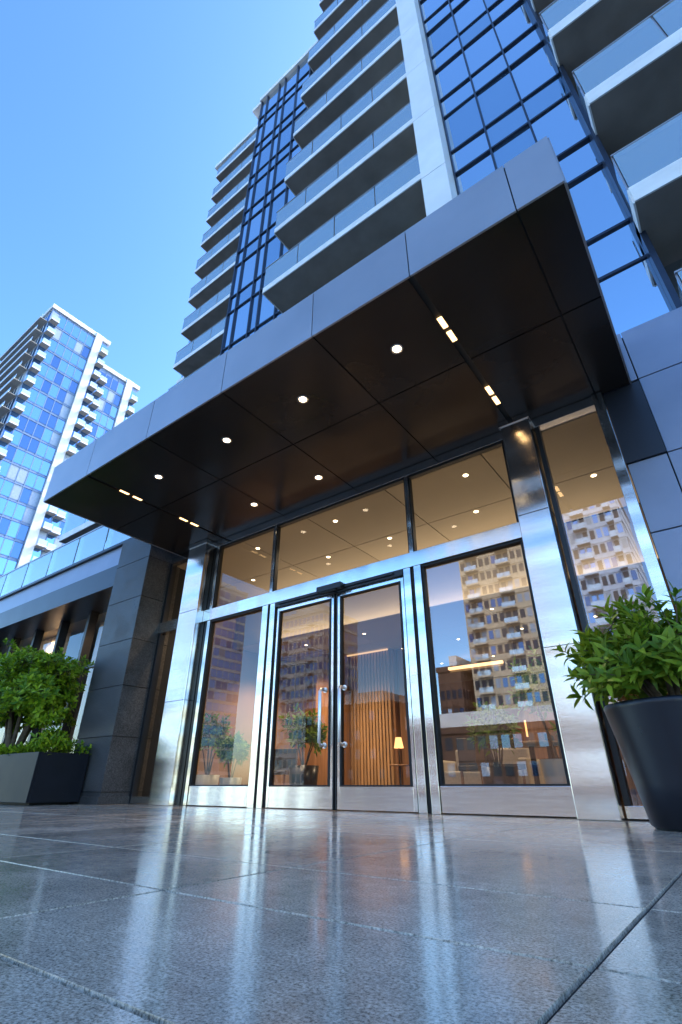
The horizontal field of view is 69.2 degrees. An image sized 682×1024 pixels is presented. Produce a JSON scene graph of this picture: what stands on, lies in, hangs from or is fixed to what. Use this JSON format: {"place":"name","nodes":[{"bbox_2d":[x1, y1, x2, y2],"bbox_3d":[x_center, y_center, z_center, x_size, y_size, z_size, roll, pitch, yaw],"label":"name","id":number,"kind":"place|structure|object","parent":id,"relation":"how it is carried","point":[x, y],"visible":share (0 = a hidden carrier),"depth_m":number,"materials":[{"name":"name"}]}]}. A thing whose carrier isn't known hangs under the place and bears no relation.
{"place":"outdoors","nodes":[
{"label":"outdoors","id":0,"kind":"place"},
{"bbox_2d":[0,304,110,595],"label":"apartment tower","id":1,"kind":"structure","parent":0,"point":[52,362],"depth_m":82.11,"materials":[{"name":"paint"}]},
{"bbox_2d":[0,308,107,595],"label":"windows and balconies","id":2,"kind":"structure","parent":1,"relation":"in","point":[22,361],"depth_m":81.96,"materials":[{"name":"glass"}]},
{"bbox_2d":[40,364,139,575],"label":"apartment tower","id":3,"kind":"structure","parent":0,"point":[110,406],"depth_m":92.61,"materials":[{"name":"paint"}]},
{"bbox_2d":[40,369,137,575],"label":"windows and balconies","id":4,"kind":"structure","parent":3,"relation":"in","point":[128,398],"depth_m":91.97,"materials":[{"name":"glass"}]},
{"bbox_2d":[0,526,222,752],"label":"retail wing","id":5,"kind":"structure","parent":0,"point":[64,603],"depth_m":12.41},
{"bbox_2d":[0,0,322,548],"label":"sky","id":6,"kind":"structure","parent":0,"point":[118,117],"materials":[{"name":"blue"}]},
{"bbox_2d":[278,572,392,603],"bbox_3d":[-0.152,1.039,6.701,1.950,0.100,0.084,-20,-35,32],"label":"door closer","id":7,"kind":"object","parent":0,"point":[331,587],"depth_m":6.64,"materials":[{"name":"metal"}]},
{"bbox_2d":[0,804,681,1023],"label":"plaza paving","id":8,"kind":"structure","parent":0,"point":[135,914],"depth_m":1.03,"materials":[{"name":"stone"}]},
{"bbox_2d":[0,724,91,804],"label":"planter box","id":9,"kind":"object","parent":8,"relation":"on","point":[43,769],"visible":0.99,"depth_m":7.37,"materials":[{"name":"metal"}]},
{"bbox_2d":[0,638,94,753],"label":"rounded shrub tree","id":10,"kind":"object","parent":9,"relation":"on","point":[39,689],"visible":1,"depth_m":8.44,"materials":[{"name":"green plant"}]},
{"bbox_2d":[69,538,185,804],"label":"granite pier","id":11,"kind":"structure","parent":8,"relation":"on","point":[112,719],"depth_m":8.38,"materials":[{"name":"stone"}]},
{"bbox_2d":[148,539,214,805],"bbox_3d":[-2.465,2.392,8.026,0.500,4.078,0.360,-20,-35,32],"label":"shaft","id":12,"kind":"object","parent":8,"relation":"on","point":[169,768],"visible":0.76,"depth_m":7.70,"materials":[{"name":"silver metal"}]},
{"bbox_2d":[498,412,628,820],"bbox_3d":[2.145,0.726,5.021,0.360,4.078,0.360,-20,-35,32],"label":"shaft","id":13,"kind":"object","parent":8,"relation":"on","point":[595,787],"visible":0.81,"depth_m":4.68,"materials":[{"name":"silver metal"}]},
{"bbox_2d":[519,507,573,647],"bbox_3d":[2.144,0.677,5.039,0.330,1.421,0.324,-20,-35,32],"label":"panel joint","id":14,"kind":"object","parent":13,"relation":"attached to","point":[554,514],"visible":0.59,"depth_m":5.20,"materials":[{"name":"silver metal"}]},
{"bbox_2d":[552,580,681,831],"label":"potted laurel shrub","id":15,"kind":"object","parent":8,"relation":"on","point":[638,653],"visible":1,"depth_m":3.25,"materials":[{"name":"green plant"}]},
{"label":"ground","id":16,"kind":"structure","parent":0,"visible":0},
{"bbox_2d":[59,0,681,819],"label":"apartment building","id":17,"kind":"structure","parent":16,"relation":"on","point":[379,124],"depth_m":9.86,"materials":[{"name":"blue glass"}]},
{"bbox_2d":[195,712,232,784],"bbox_3d":[-2.226,4.059,8.290,0.915,1.377,0.796,-20,-35,32],"label":"indoor potted plant","id":18,"kind":"object","parent":17,"relation":"on","point":[212,735],"visible":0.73,"depth_m":8.29,"materials":[{"name":"green plant"}]},
{"bbox_2d":[216,731,250,784],"bbox_3d":[-1.669,3.857,7.526,0.688,0.990,0.547,-20,-35,32],"label":"indoor potted plant","id":19,"kind":"object","parent":17,"relation":"on","point":[235,746],"visible":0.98,"depth_m":7.51,"materials":[{"name":"green plant"}]},
{"bbox_2d":[273,749,297,784],"bbox_3d":[-1.108,4.711,8.893,0.480,0.838,0.490,-10,-30,17],"label":"lobby chair","id":20,"kind":"object","parent":17,"relation":"on","point":[284,759],"visible":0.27,"depth_m":9.15,"materials":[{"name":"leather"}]},
{"bbox_2d":[277,703,327,786],"bbox_3d":[-0.579,3.534,7.335,0.794,1.370,0.748,-10,-30,17],"label":"indoor potted plant","id":21,"kind":"object","parent":17,"relation":"on","point":[304,729],"visible":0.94,"depth_m":7.27,"materials":[{"name":"green plant"}]},
{"bbox_2d":[43,136,631,555],"bbox_3d":[-0.718,-1.055,6.658,7.764,0.638,2.580,-20,-35,32],"label":"entrance canopy","id":22,"kind":"object","parent":17,"relation":"attached to","point":[477,311],"visible":0.99,"depth_m":5.37,"materials":[{"name":"black metal"}]},
{"bbox_2d":[263,569,418,811],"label":"door leaves","id":23,"kind":"object","parent":17,"relation":"attached to","point":[335,794],"visible":0.92,"depth_m":5.92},
{"bbox_2d":[317,685,347,748],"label":"pull handles","id":24,"kind":"object","parent":23,"relation":"attached to","point":[343,744],"visible":1,"depth_m":5.87,"materials":[{"name":"metal"}]},
{"bbox_2d":[456,738,493,783],"bbox_3d":[1.878,3.571,6.836,0.480,0.838,0.490,-7,-30,12],"label":"lobby chair","id":25,"kind":"object","parent":17,"relation":"on","point":[466,755],"visible":0.34,"depth_m":7.10,"materials":[{"name":"fabric"}]},
{"bbox_2d":[463,700,522,783],"bbox_3d":[1.705,2.648,5.451,0.653,1.094,0.741,-9,-30,15],"label":"indoor potted plant","id":26,"kind":"object","parent":17,"relation":"on","point":[494,728],"visible":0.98,"depth_m":5.42,"materials":[{"name":"green plant"}]},
{"bbox_2d":[443,748,545,783],"bbox_3d":[2.443,4.285,8.163,1.600,0.700,0.900,-20,-35,32],"label":"lobby sofa","id":27,"kind":"object","parent":17,"relation":"on","point":[452,774],"visible":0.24,"depth_m":8.03,"materials":[{"name":"fabric"}]},
{"bbox_2d":[475,742,525,783],"bbox_3d":[2.034,3.268,6.290,0.490,0.838,0.480,0,-29,1],"label":"lobby chair","id":28,"kind":"object","parent":17,"relation":"on","point":[482,759],"visible":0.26,"depth_m":6.17,"materials":[{"name":"fabric"}]},
{"bbox_2d":[500,741,557,783],"bbox_3d":[2.519,3.385,6.387,0.800,0.728,0.800,-20,-35,32],"label":"round table","id":29,"kind":"object","parent":17,"relation":"on","point":[531,745],"visible":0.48,"depth_m":6.39,"materials":[{"name":"brown wood"}]},
{"bbox_2d":[507,646,566,783],"bbox_3d":[2.393,2.427,5.698,0.974,1.720,1.046,-20,-35,32],"label":"indoor potted plant","id":30,"kind":"object","parent":17,"relation":"on","point":[533,690],"visible":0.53,"depth_m":5.70,"materials":[{"name":"green plant"}]},
{"bbox_2d":[544,733,555,758],"bbox_3d":[3.014,3.339,6.417,0.490,0.838,0.480,-15,-32,25],"label":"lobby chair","id":31,"kind":"object","parent":17,"relation":"on","point":[550,752],"visible":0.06,"depth_m":6.47,"materials":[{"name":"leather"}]},
{"bbox_2d":[548,721,556,734],"bbox_3d":[2.450,2.301,4.846,0.639,1.113,0.657,19,-34,-30],"label":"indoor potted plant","id":32,"kind":"object","parent":17,"relation":"on","point":[553,725],"depth_m":5.09,"materials":[{"name":"green plant"}]},
{"bbox_2d":[620,750,638,805],"bbox_3d":[3.345,2.980,5.770,0.490,0.838,0.480,9,-30,-16],"label":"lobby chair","id":33,"kind":"object","parent":17,"relation":"on","point":[633,791],"visible":0.23,"depth_m":5.48,"materials":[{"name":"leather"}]},
{"bbox_2d":[619,747,641,803],"bbox_3d":[5.177,3.618,7.179,2.600,1.088,0.830,-20,-35,32],"label":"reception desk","id":34,"kind":"object","parent":17,"relation":"on","point":[639,799],"depth_m":7.21,"materials":[{"name":"brown wood"}]}
]}

